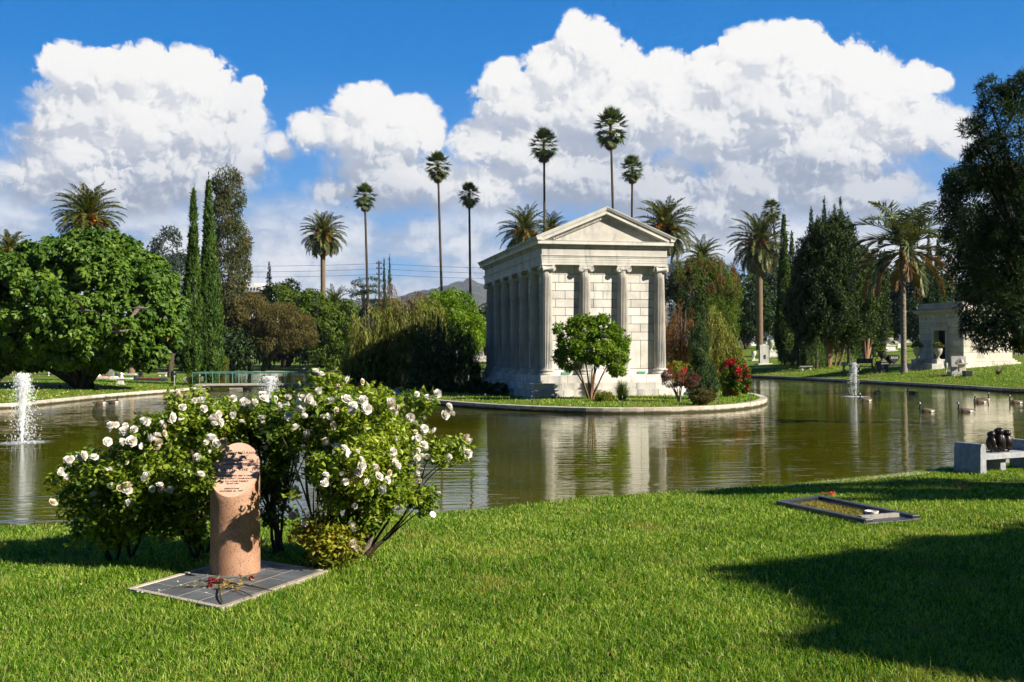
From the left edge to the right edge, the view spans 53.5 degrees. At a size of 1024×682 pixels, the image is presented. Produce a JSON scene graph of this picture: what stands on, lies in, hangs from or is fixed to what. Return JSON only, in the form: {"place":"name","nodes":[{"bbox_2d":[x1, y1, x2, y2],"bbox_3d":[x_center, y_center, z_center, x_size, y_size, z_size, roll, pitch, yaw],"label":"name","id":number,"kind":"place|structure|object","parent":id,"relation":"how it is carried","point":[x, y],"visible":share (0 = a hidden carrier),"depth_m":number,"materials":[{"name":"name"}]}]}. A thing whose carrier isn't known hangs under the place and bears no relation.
{"place":"outdoors","nodes":[
{"label":"outdoors","id":0,"kind":"place"},
{"bbox_2d":[0,373,1023,527],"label":"water","id":1,"kind":"structure","parent":0,"point":[796,431],"depth_m":30.90,"materials":[{"name":"green liquid"}]},
{"bbox_2d":[2,373,43,443],"bbox_3d":[-15.441,2.248,31.993,2.161,2.520,2.082,0,-1,0],"label":"fountain","id":2,"kind":"object","parent":1,"relation":"on","point":[22,385],"visible":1,"depth_m":31.97,"materials":[{"name":"white liquid"}]},
{"bbox_2d":[257,376,279,391],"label":"fountain","id":3,"kind":"object","parent":1,"relation":"on","point":[269,381],"visible":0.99,"depth_m":76.08,"materials":[{"name":"white liquid"}]},
{"bbox_2d":[393,387,766,413],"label":"island kerb","id":4,"kind":"structure","parent":1,"relation":"on","point":[762,401],"depth_m":46.53,"materials":[{"name":"concrete"}]},
{"bbox_2d":[847,362,866,396],"bbox_3d":[20.496,2.436,60.699,1.911,2.380,1.935,0,-1,-31],"label":"fountain","id":5,"kind":"object","parent":1,"relation":"on","point":[854,371],"visible":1,"depth_m":60.65,"materials":[{"name":"white liquid"}]},
{"bbox_2d":[0,342,1023,681],"bbox_3d":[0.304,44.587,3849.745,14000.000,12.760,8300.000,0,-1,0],"label":"ground","id":6,"kind":"structure","parent":0,"point":[764,368],"depth_m":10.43,"materials":[{"name":"green plant"}]},
{"bbox_2d":[0,229,30,374],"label":"date palm","id":7,"kind":"object","parent":6,"relation":"on","point":[7,242],"visible":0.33,"depth_m":117.52,"materials":[{"name":"green plant"}]},
{"bbox_2d":[50,182,127,287],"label":"date palm","id":8,"kind":"object","parent":6,"relation":"on","point":[89,207],"visible":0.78,"depth_m":107.14,"materials":[{"name":"green plant"}]},
{"bbox_2d":[0,225,191,388],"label":"broadleaf tree","id":9,"kind":"object","parent":6,"relation":"on","point":[72,347],"visible":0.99,"depth_m":69.24,"materials":[{"name":"green plant"}]},
{"bbox_2d":[43,383,233,560],"bbox_3d":[-3.670,1.383,10.187,1.989,1.925,1.841,0,-1,0],"label":"rose bush","id":10,"kind":"object","parent":6,"relation":"on","point":[133,479],"visible":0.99,"depth_m":10.02,"materials":[{"name":"green plant"}]},
{"bbox_2d":[133,375,167,380],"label":"flat tomb","id":11,"kind":"object","parent":6,"relation":"on","point":[137,377],"visible":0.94,"depth_m":96.40,"materials":[{"name":"grey stone"}]},
{"bbox_2d":[146,225,186,377],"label":"blue gum tree","id":12,"kind":"object","parent":6,"relation":"on","point":[178,258],"visible":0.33,"depth_m":111.56,"materials":[{"name":"green plant"}]},
{"bbox_2d":[176,374,207,384],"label":"flax clump","id":13,"kind":"object","parent":6,"relation":"on","point":[195,380],"visible":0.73,"depth_m":84.47,"materials":[{"name":"green plant"}]},
{"bbox_2d":[179,186,207,379],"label":"cypress tree","id":14,"kind":"object","parent":6,"relation":"on","point":[191,360],"visible":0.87,"depth_m":85.60,"materials":[{"name":"green plant"}]},
{"bbox_2d":[195,172,226,383],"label":"cypress tree","id":15,"kind":"object","parent":6,"relation":"on","point":[213,356],"visible":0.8,"depth_m":86.50,"materials":[{"name":"green plant"}]},
{"bbox_2d":[127,560,327,612],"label":"memorial slab","id":16,"kind":"structure","parent":6,"relation":"on","point":[278,575],"depth_m":9.00,"materials":[{"name":"stone"}]},
{"bbox_2d":[208,443,265,575],"bbox_3d":[-2.630,1.620,9.659,0.474,1.265,0.474,0,-1,-44],"label":"granite memorial","id":17,"kind":"object","parent":16,"relation":"on","point":[235,522],"visible":0.95,"depth_m":9.49,"materials":[{"name":"beige stone"}]},
{"bbox_2d":[210,163,254,371],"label":"silver oak tree","id":18,"kind":"object","parent":6,"relation":"on","point":[222,202],"visible":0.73,"depth_m":151.00,"materials":[{"name":"grey plant"}]},
{"bbox_2d":[220,323,272,373],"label":"background tree","id":19,"kind":"object","parent":6,"relation":"on","point":[239,359],"visible":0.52,"depth_m":147.57,"materials":[{"name":"green plant"}]},
{"bbox_2d":[222,291,278,371],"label":"drooping tree","id":20,"kind":"object","parent":6,"relation":"on","point":[258,302],"visible":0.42,"depth_m":149.41,"materials":[{"name":"green plant"}]},
{"bbox_2d":[240,283,277,344],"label":"office building","id":21,"kind":"structure","parent":6,"relation":"on","point":[253,288],"depth_m":300.23,"materials":[{"name":"white concrete"}]},
{"bbox_2d":[204,385,315,555],"bbox_3d":[-2.602,1.389,10.742,1.374,1.869,1.187,0,-1,0],"label":"rose bush","id":22,"kind":"object","parent":6,"relation":"on","point":[276,476],"visible":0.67,"depth_m":10.65,"materials":[{"name":"green plant"}]},
{"bbox_2d":[262,262,277,368],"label":"cypress tree","id":23,"kind":"object","parent":6,"relation":"on","point":[269,297],"visible":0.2,"depth_m":164.94,"materials":[{"name":"green plant"}]},
{"bbox_2d":[240,301,319,372],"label":"drooping tree","id":24,"kind":"object","parent":6,"relation":"on","point":[287,336],"visible":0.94,"depth_m":148.26,"materials":[{"name":"plant"}]},
{"bbox_2d":[252,278,312,366],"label":"leafy tree","id":25,"kind":"object","parent":6,"relation":"on","point":[282,292],"visible":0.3,"depth_m":170.91,"materials":[{"name":"green plant"}]},
{"bbox_2d":[256,330,311,366],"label":"background tree","id":26,"kind":"object","parent":6,"relation":"on","point":[295,354],"visible":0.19,"depth_m":173.48,"materials":[{"name":"green plant"}]},
{"bbox_2d":[192,371,412,389],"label":"footbridge","id":27,"kind":"object","parent":6,"relation":"on","point":[237,386],"visible":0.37,"depth_m":80.06,"materials":[{"name":"metal"}]},
{"bbox_2d":[299,210,347,321],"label":"date palm","id":28,"kind":"object","parent":6,"relation":"on","point":[322,244],"visible":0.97,"depth_m":159.29,"materials":[{"name":"green plant"}]},
{"bbox_2d":[301,326,345,370],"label":"citrus tree","id":29,"kind":"object","parent":6,"relation":"on","point":[313,354],"visible":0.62,"depth_m":156.40,"materials":[{"name":"green plant"}]},
{"bbox_2d":[286,508,370,569],"bbox_3d":[-1.836,1.954,9.933,0.930,0.699,0.776,-1,-1,27],"label":"shrub","id":30,"kind":"object","parent":6,"relation":"on","point":[341,540],"visible":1,"depth_m":9.73,"materials":[{"name":"green plant"}]},
{"bbox_2d":[295,288,361,370],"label":"leafy tree","id":31,"kind":"object","parent":6,"relation":"on","point":[335,319],"visible":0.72,"depth_m":156.44,"materials":[{"name":"green plant"}]},
{"bbox_2d":[319,284,355,317],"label":"tree","id":32,"kind":"object","parent":6,"relation":"on","point":[334,296],"visible":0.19,"depth_m":167.49,"materials":[{"name":"green plant"}]},
{"bbox_2d":[254,366,476,558],"bbox_3d":[-1.352,1.278,9.914,1.987,2.064,2.341,0,-1,0],"label":"rose bush","id":33,"kind":"object","parent":6,"relation":"on","point":[358,448],"visible":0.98,"depth_m":9.76,"materials":[{"name":"green plant"}]},
{"bbox_2d":[352,181,378,360],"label":"fan palm","id":34,"kind":"object","parent":6,"relation":"on","point":[365,188],"visible":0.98,"depth_m":159.97,"materials":[{"name":"green plant"}]},
{"bbox_2d":[345,276,387,353],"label":"cedar tree","id":35,"kind":"object","parent":6,"relation":"on","point":[362,291],"visible":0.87,"depth_m":161.39,"materials":[{"name":"green plant"}]},
{"bbox_2d":[353,300,412,356],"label":"background tree","id":36,"kind":"object","parent":6,"relation":"on","point":[361,314],"visible":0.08,"depth_m":163.29,"materials":[{"name":"green plant"}]},
{"bbox_2d":[385,254,392,337],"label":"cypress tree","id":37,"kind":"object","parent":6,"relation":"on","point":[389,280],"visible":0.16,"depth_m":164.04,"materials":[{"name":"green plant"}]},
{"bbox_2d":[424,150,451,291],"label":"fan palm","id":38,"kind":"object","parent":6,"relation":"on","point":[438,177],"visible":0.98,"depth_m":160.04,"materials":[{"name":"green plant"}]},
{"bbox_2d":[458,181,479,304],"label":"fan palm","id":39,"kind":"object","parent":6,"relation":"on","point":[469,203],"visible":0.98,"depth_m":164.00,"materials":[{"name":"green plant"}]},
{"bbox_2d":[463,303,485,363],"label":"background tree","id":40,"kind":"object","parent":6,"relation":"on","point":[482,311],"visible":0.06,"depth_m":173.59,"materials":[{"name":"green plant"}]},
{"bbox_2d":[0,360,1023,406],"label":"grass","id":41,"kind":"structure","parent":6,"relation":"on","point":[431,392],"depth_m":72.00,"materials":[{"name":"green plant"}]},
{"bbox_2d":[0,371,1023,408],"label":"lake kerb","id":42,"kind":"structure","parent":6,"relation":"on","point":[151,392],"depth_m":70.85,"materials":[{"name":"concrete"}]},
{"bbox_2d":[496,200,548,249],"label":"date palm","id":43,"kind":"object","parent":6,"relation":"on","point":[522,232],"visible":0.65,"depth_m":155.07,"materials":[{"name":"green plant"}]},
{"bbox_2d":[527,125,559,232],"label":"fan palm","id":44,"kind":"object","parent":6,"relation":"on","point":[544,155],"visible":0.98,"depth_m":158.01,"materials":[{"name":"green plant"}]},
{"bbox_2d":[533,211,566,232],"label":"date palm","id":45,"kind":"object","parent":6,"relation":"on","point":[553,220],"visible":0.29,"depth_m":161.31,"materials":[{"name":"green plant"}]},
{"bbox_2d":[593,104,628,208],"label":"fan palm","id":46,"kind":"object","parent":6,"relation":"on","point":[609,142],"visible":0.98,"depth_m":151.98,"materials":[{"name":"green plant"}]},
{"bbox_2d":[620,153,645,217],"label":"fan palm","id":47,"kind":"object","parent":6,"relation":"on","point":[632,176],"visible":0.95,"depth_m":157.90,"materials":[{"name":"green plant"}]},
{"bbox_2d":[635,195,696,361],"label":"date palm","id":48,"kind":"object","parent":6,"relation":"on","point":[666,221],"visible":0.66,"depth_m":138.88,"materials":[{"name":"green plant"}]},
{"bbox_2d":[683,234,724,322],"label":"date palm","id":49,"kind":"object","parent":6,"relation":"on","point":[704,249],"visible":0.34,"depth_m":145.48,"materials":[{"name":"green plant"}]},
{"bbox_2d":[664,251,743,338],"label":"brown tipped tree","id":50,"kind":"object","parent":6,"relation":"on","point":[682,283],"visible":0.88,"depth_m":126.05,"materials":[{"name":"green plant"}]},
{"bbox_2d":[725,268,776,348],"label":"background tree","id":51,"kind":"object","parent":6,"relation":"on","point":[747,333],"visible":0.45,"depth_m":192.63,"materials":[{"name":"green plant"}]},
{"bbox_2d":[726,210,794,349],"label":"date palm","id":52,"kind":"object","parent":6,"relation":"on","point":[760,252],"visible":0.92,"depth_m":185.00,"materials":[{"name":"green plant"}]},
{"bbox_2d":[755,344,772,364],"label":"pierced stele","id":53,"kind":"object","parent":6,"relation":"on","point":[764,349],"visible":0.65,"depth_m":123.65,"materials":[{"name":"grey stone"}]},
{"bbox_2d":[747,259,782,338],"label":"background tree","id":54,"kind":"object","parent":6,"relation":"on","point":[772,288],"visible":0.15,"depth_m":197.57,"materials":[{"name":"green plant"}]},
{"bbox_2d":[761,198,781,259],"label":"fan palm","id":55,"kind":"object","parent":6,"relation":"on","point":[769,203],"visible":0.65,"depth_m":199.90,"materials":[{"name":"green plant"}]},
{"bbox_2d":[772,209,795,365],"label":"cypress tree","id":56,"kind":"object","parent":6,"relation":"on","point":[784,339],"visible":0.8,"depth_m":115.62,"materials":[{"name":"green plant"}]},
{"bbox_2d":[788,230,801,364],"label":"cypress tree","id":57,"kind":"object","parent":6,"relation":"on","point":[791,250],"visible":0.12,"depth_m":118.03,"materials":[{"name":"green plant"}]},
{"bbox_2d":[790,338,806,367],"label":"conical shrub","id":58,"kind":"object","parent":6,"relation":"on","point":[803,359],"visible":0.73,"depth_m":111.36,"materials":[{"name":"green plant"}]},
{"bbox_2d":[805,334,827,369],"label":"conical shrub","id":59,"kind":"object","parent":6,"relation":"on","point":[817,361],"visible":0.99,"depth_m":105.55,"materials":[{"name":"green plant"}]},
{"bbox_2d":[782,209,883,366],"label":"dense conifer","id":60,"kind":"object","parent":6,"relation":"on","point":[824,265],"visible":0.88,"depth_m":106.66,"materials":[{"name":"green plant"}]},
{"bbox_2d":[797,500,879,515],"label":"yellowing grass","id":61,"kind":"structure","parent":6,"relation":"on","point":[844,509],"depth_m":14.76,"materials":[{"name":"plant"}]},
{"bbox_2d":[775,495,920,525],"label":"grave kerb","id":62,"kind":"structure","parent":6,"relation":"on","point":[885,515],"depth_m":13.95,"materials":[{"name":"black stone"}]},
{"bbox_2d":[834,336,862,364],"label":"conical shrub","id":63,"kind":"object","parent":6,"relation":"on","point":[848,351],"visible":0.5,"depth_m":109.97,"materials":[{"name":"green plant"}]},
{"bbox_2d":[856,358,874,372],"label":"black bench","id":64,"kind":"object","parent":6,"relation":"on","point":[866,361],"visible":0.85,"depth_m":94.57,"materials":[{"name":"stone"}]},
{"bbox_2d":[842,249,893,360],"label":"dense conifer","id":65,"kind":"object","parent":6,"relation":"on","point":[879,336],"visible":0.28,"depth_m":112.59,"materials":[{"name":"green plant"}]},
{"bbox_2d":[874,346,888,364],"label":"planter urn","id":66,"kind":"object","parent":6,"relation":"on","point":[882,353],"visible":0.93,"depth_m":104.93,"materials":[{"name":"black stone"}]},
{"bbox_2d":[883,331,897,351],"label":"planter urn","id":67,"kind":"object","parent":6,"relation":"on","point":[889,347],"visible":0.38,"depth_m":155.42,"materials":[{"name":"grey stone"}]},
{"bbox_2d":[773,459,1008,486],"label":"lake kerb","id":68,"kind":"structure","parent":6,"relation":"on","point":[941,470],"depth_m":20.00,"materials":[{"name":"concrete"}]},
{"bbox_2d":[884,355,900,366],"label":"heart headstone","id":69,"kind":"object","parent":6,"relation":"on","point":[890,359],"visible":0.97,"depth_m":98.71,"materials":[{"name":"black stone"}]},
{"bbox_2d":[885,268,914,343],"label":"background tree","id":70,"kind":"object","parent":6,"relation":"on","point":[894,333],"visible":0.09,"depth_m":188.12,"materials":[{"name":"green plant"}]},
{"bbox_2d":[844,200,969,373],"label":"queen palm","id":71,"kind":"object","parent":6,"relation":"on","point":[906,233],"visible":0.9,"depth_m":87.06,"materials":[{"name":"plant"}]},
{"bbox_2d":[885,260,951,343],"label":"background tree","id":72,"kind":"object","parent":6,"relation":"on","point":[912,323],"visible":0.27,"depth_m":183.22,"materials":[{"name":"green plant"}]},
{"bbox_2d":[922,238,936,303],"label":"cypress tree","id":73,"kind":"object","parent":6,"relation":"on","point":[928,298],"visible":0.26,"depth_m":149.74,"materials":[{"name":"green plant"}]},
{"bbox_2d":[930,239,946,302],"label":"cypress tree","id":74,"kind":"object","parent":6,"relation":"on","point":[938,295],"visible":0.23,"depth_m":149.69,"materials":[{"name":"green plant"}]},
{"bbox_2d":[939,273,964,301],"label":"background tree","id":75,"kind":"object","parent":6,"relation":"on","point":[950,293],"visible":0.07,"depth_m":187.45,"materials":[{"name":"green plant"}]},
{"bbox_2d":[947,356,974,375],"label":"memorial shrine","id":76,"kind":"object","parent":6,"relation":"on","point":[958,364],"visible":0.77,"depth_m":80.50,"materials":[{"name":"grey stone"}]},
{"bbox_2d":[907,301,1020,369],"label":"stone mausoleum","id":77,"kind":"structure","parent":6,"relation":"on","point":[938,322],"depth_m":89.65,"materials":[{"name":"stone"}]},
{"bbox_2d":[911,342,922,358],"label":"stone urn","id":78,"kind":"object","parent":77,"relation":"on","point":[917,349],"visible":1,"depth_m":90.87,"materials":[{"name":"stone"}]},
{"bbox_2d":[931,341,944,358],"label":"stone urn","id":79,"kind":"object","parent":77,"relation":"on","point":[938,351],"visible":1,"depth_m":88.57,"materials":[{"name":"stone"}]},
{"bbox_2d":[939,330,944,358],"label":"door","id":80,"kind":"structure","parent":77,"relation":"in","point":[941,333],"depth_m":90.85,"materials":[{"name":"brown metal"}]},
{"bbox_2d":[929,157,1023,355],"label":"spreading tree","id":81,"kind":"object","parent":6,"relation":"on","point":[954,191],"visible":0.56,"depth_m":61.75,"materials":[{"name":"green plant"}]},
{"bbox_2d":[954,65,1023,308],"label":"feathery tree","id":82,"kind":"object","parent":6,"relation":"on","point":[999,178],"visible":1,"depth_m":35.69,"materials":[{"name":"green plant"}]},
{"bbox_2d":[954,438,1023,474],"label":"granite bench","id":83,"kind":"object","parent":6,"relation":"on","point":[974,458],"visible":0.63,"depth_m":20.35,"materials":[{"name":"grey stone"}]},
{"bbox_2d":[986,431,999,452],"bbox_3d":[9.680,2.030,20.459,0.253,0.430,0.215,-1,-1,20],"label":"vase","id":84,"kind":"object","parent":83,"relation":"on","point":[991,445],"visible":1,"depth_m":20.40,"materials":[{"name":"brown metal"}]},
{"bbox_2d":[994,428,1006,451],"bbox_3d":[9.881,2.000,20.562,0.288,0.490,0.245,0,-1,-15],"label":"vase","id":85,"kind":"object","parent":83,"relation":"on","point":[1000,438],"visible":0.94,"depth_m":20.47,"materials":[{"name":"brown metal"}]},
{"bbox_2d":[1003,430,1012,451],"bbox_3d":[10.076,2.025,20.660,0.259,0.440,0.220,0,-1,-35],"label":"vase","id":86,"kind":"object","parent":83,"relation":"on","point":[1009,439],"visible":0.83,"depth_m":20.57,"materials":[{"name":"brown metal"}]},
{"bbox_2d":[0,0,1023,318],"label":"sky","id":87,"kind":"structure","parent":0,"point":[730,107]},
{"bbox_2d":[398,387,759,406],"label":"island lawn","id":88,"kind":"structure","parent":0,"point":[572,400],"depth_m":50.65,"materials":[{"name":"green plant"}]},
{"bbox_2d":[337,295,450,388],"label":"willow tree","id":89,"kind":"object","parent":88,"relation":"on","point":[392,364],"visible":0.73,"depth_m":75.39,"materials":[{"name":"green plant"}]},
{"bbox_2d":[378,282,428,347],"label":"bare topped tree","id":90,"kind":"object","parent":88,"relation":"on","point":[409,300],"visible":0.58,"depth_m":77.72,"materials":[{"name":"green plant"}]},
{"bbox_2d":[403,313,488,391],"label":"willow tree","id":91,"kind":"object","parent":88,"relation":"on","point":[446,363],"visible":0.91,"depth_m":66.82,"materials":[{"name":"green plant"}]},
{"bbox_2d":[415,286,485,381],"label":"rounded tree","id":92,"kind":"object","parent":88,"relation":"on","point":[461,312],"visible":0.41,"depth_m":78.92,"materials":[{"name":"green plant"}]},
{"bbox_2d":[484,382,509,395],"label":"shrub","id":93,"kind":"object","parent":88,"relation":"on","point":[502,388],"visible":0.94,"depth_m":57.65,"materials":[{"name":"green plant"}]},
{"bbox_2d":[477,206,688,398],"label":"marble temple","id":94,"kind":"structure","parent":88,"relation":"on","point":[608,260],"depth_m":56.19,"materials":[{"name":"white stone"}]},
{"bbox_2d":[550,312,631,398],"bbox_3d":[4.064,0.773,51.955,4.225,4.587,2.498,0,-1,0],"label":"multi stem tree","id":95,"kind":"object","parent":88,"relation":"on","point":[612,347],"visible":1,"depth_m":51.63,"materials":[{"name":"green plant"}]},
{"bbox_2d":[594,390,615,400],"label":"clipped bush","id":96,"kind":"object","parent":88,"relation":"on","point":[604,396],"visible":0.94,"depth_m":49.84,"materials":[{"name":"green plant"}]},
{"bbox_2d":[613,379,631,399],"bbox_3d":[5.451,2.335,50.258,1.248,1.197,1.412,0,-1,0],"label":"grass clump","id":97,"kind":"object","parent":88,"relation":"on","point":[621,391],"visible":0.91,"depth_m":50.12,"materials":[{"name":"green plant"}]},
{"bbox_2d":[666,360,693,380],"bbox_3d":[9.695,2.094,58.308,2.167,2.068,1.415,0,-1,0],"label":"flowering shrub","id":98,"kind":"object","parent":88,"relation":"on","point":[678,366],"visible":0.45,"depth_m":58.05,"materials":[{"name":"green plant"}]},
{"bbox_2d":[660,368,700,401],"bbox_3d":[8.176,2.168,49.015,2.050,1.794,1.218,0,-1,0],"label":"maroon tree","id":99,"kind":"object","parent":88,"relation":"on","point":[681,382],"visible":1,"depth_m":48.89,"materials":[{"name":"red plant"}]},
{"bbox_2d":[665,299,699,387],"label":"weeping tree","id":100,"kind":"object","parent":88,"relation":"on","point":[680,342],"visible":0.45,"depth_m":67.32,"materials":[{"name":"brown plant"}]},
{"bbox_2d":[685,304,719,398],"bbox_3d":[9.701,0.686,51.738,1.867,5.190,1.534,0,-1,0],"label":"juniper tree","id":101,"kind":"object","parent":88,"relation":"on","point":[698,335],"visible":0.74,"depth_m":51.58,"materials":[{"name":"green plant"}]},
{"bbox_2d":[688,386,716,404],"bbox_3d":[8.837,2.588,47.087,1.359,1.003,1.161,0,-1,0],"label":"bush","id":102,"kind":"object","parent":88,"relation":"on","point":[706,396],"visible":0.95,"depth_m":46.86,"materials":[{"name":"green plant"}]},
{"bbox_2d":[685,304,747,387],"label":"willow tree","id":103,"kind":"object","parent":88,"relation":"on","point":[721,340],"visible":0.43,"depth_m":65.11,"materials":[{"name":"green plant"}]},
{"bbox_2d":[718,357,751,396],"bbox_3d":[12.173,2.042,55.188,1.872,2.382,1.894,0,-1,0],"label":"bougainvillea bush","id":104,"kind":"object","parent":88,"relation":"on","point":[736,373],"visible":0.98,"depth_m":54.73,"materials":[{"name":"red plant"}]},
{"bbox_2d":[278,278,912,349],"bbox_3d":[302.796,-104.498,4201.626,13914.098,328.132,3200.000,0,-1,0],"label":"hills","id":105,"kind":"structure","parent":0,"point":[479,292],"depth_m":4138.56,"materials":[{"name":"green plant"}]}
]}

